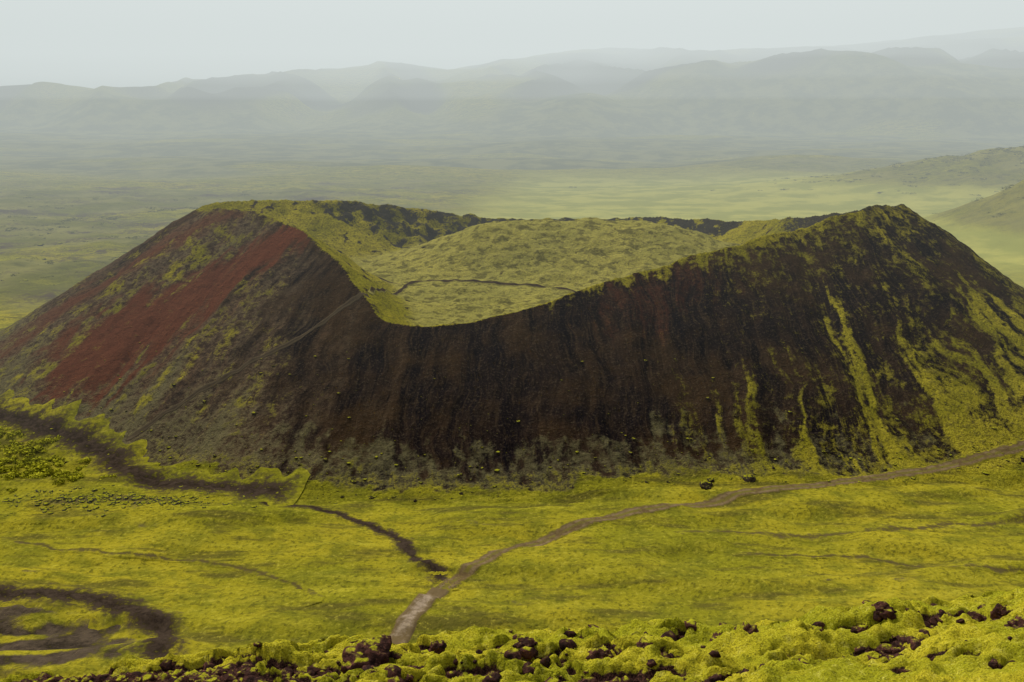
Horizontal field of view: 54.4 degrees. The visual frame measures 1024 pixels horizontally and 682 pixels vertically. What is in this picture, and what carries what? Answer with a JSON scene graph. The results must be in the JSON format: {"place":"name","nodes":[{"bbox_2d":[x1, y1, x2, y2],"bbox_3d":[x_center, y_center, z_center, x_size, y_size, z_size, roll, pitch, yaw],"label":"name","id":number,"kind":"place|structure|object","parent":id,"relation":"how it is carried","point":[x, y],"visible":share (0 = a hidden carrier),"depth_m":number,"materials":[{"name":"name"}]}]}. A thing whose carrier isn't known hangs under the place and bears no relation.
{"place":"outdoors","nodes":[
{"label":"outdoors","id":0,"kind":"place"},
{"bbox_2d":[0,579,199,659],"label":"scoria road","id":1,"kind":"structure","parent":0,"point":[162,631],"depth_m":160.79,"materials":[{"name":"grey gravel"}]},
{"bbox_2d":[0,389,309,506],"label":"scoria road","id":2,"kind":"structure","parent":0,"point":[132,469],"depth_m":228.38,"materials":[{"name":"grey gravel"}]},
{"bbox_2d":[220,494,458,590],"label":"dirt track","id":3,"kind":"structure","parent":0,"point":[408,548],"depth_m":187.86,"materials":[{"name":"brown soil"}]},
{"bbox_2d":[378,277,403,285],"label":"footpath","id":4,"kind":"structure","parent":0,"point":[400,284],"depth_m":302.79,"materials":[{"name":"beige soil"}]},
{"bbox_2d":[0,27,1023,678],"bbox_3d":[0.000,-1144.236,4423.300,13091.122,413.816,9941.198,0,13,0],"label":"ground","id":5,"kind":"structure","parent":0,"point":[634,133],"depth_m":867.27,"materials":[{"name":"green plant"}]},
{"bbox_2d":[0,425,115,491],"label":"birch shrubs","id":6,"kind":"object","parent":5,"relation":"on","point":[39,469],"visible":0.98,"depth_m":230.58,"materials":[{"name":"green plant"}]},
{"bbox_2d":[1,223,169,284],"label":"lava field rocks","id":7,"kind":"object","parent":5,"relation":"on","point":[56,249],"visible":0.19,"depth_m":572.62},
{"bbox_2d":[0,536,325,606],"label":"eroded bank","id":8,"kind":"structure","parent":5,"relation":"on","point":[314,595],"depth_m":181.00,"materials":[{"name":"green plant"}]},
{"bbox_2d":[0,476,336,518],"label":"lava outcrop","id":9,"kind":"object","parent":5,"relation":"on","point":[97,498],"visible":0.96,"depth_m":206.01,"materials":[{"name":"green plant"}]},
{"bbox_2d":[0,199,1023,524],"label":"volcanic crater","id":10,"kind":"structure","parent":5,"relation":"on","point":[828,329],"depth_m":250.38},
{"bbox_2d":[126,292,369,440],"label":"footpath","id":11,"kind":"structure","parent":10,"relation":"on","point":[349,302],"depth_m":249.37,"materials":[{"name":"brown soil"}]},
{"bbox_2d":[368,279,575,295],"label":"footpath","id":12,"kind":"structure","parent":10,"relation":"on","point":[372,290],"depth_m":299.51,"materials":[{"name":"soil"}]},
{"bbox_2d":[0,587,1023,681],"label":"mossy hilltop","id":13,"kind":"object","parent":5,"relation":"on","point":[775,646],"visible":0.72,"depth_m":6.71,"materials":[{"name":"green plant"}]},
{"bbox_2d":[12,600,1015,681],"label":"lava rocks","id":14,"kind":"object","parent":13,"relation":"on","point":[211,673],"visible":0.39,"depth_m":6.88,"materials":[{"name":"black stone"}]},
{"bbox_2d":[0,145,1023,319],"bbox_3d":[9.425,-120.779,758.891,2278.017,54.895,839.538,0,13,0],"label":"moor shrubs","id":15,"kind":"object","parent":5,"relation":"on","point":[115,218],"visible":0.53,"depth_m":856.60,"materials":[{"name":"green plant"}]},
{"bbox_2d":[27,342,1023,501],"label":"scree rubble","id":16,"kind":"object","parent":5,"relation":"on","point":[518,421],"visible":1,"depth_m":223.17,"materials":[{"name":"brown stone"}]},
{"bbox_2d":[663,508,1023,542],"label":"eroded bank","id":17,"kind":"structure","parent":5,"relation":"on","point":[1015,517],"depth_m":194.77,"materials":[{"name":"green plant"}]},
{"bbox_2d":[734,550,1023,575],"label":"eroded bank","id":18,"kind":"structure","parent":5,"relation":"on","point":[1005,569],"depth_m":181.37,"materials":[{"name":"green plant"}]},
{"bbox_2d":[0,0,1023,88],"label":"sky","id":19,"kind":"structure","parent":0,"point":[93,44],"materials":[{"name":"white"}]},
{"bbox_2d":[388,439,1023,635],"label":"dirt road","id":20,"kind":"structure","parent":0,"point":[466,572],"depth_m":207.96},
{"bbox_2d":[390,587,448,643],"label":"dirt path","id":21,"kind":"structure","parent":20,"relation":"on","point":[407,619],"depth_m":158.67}
]}

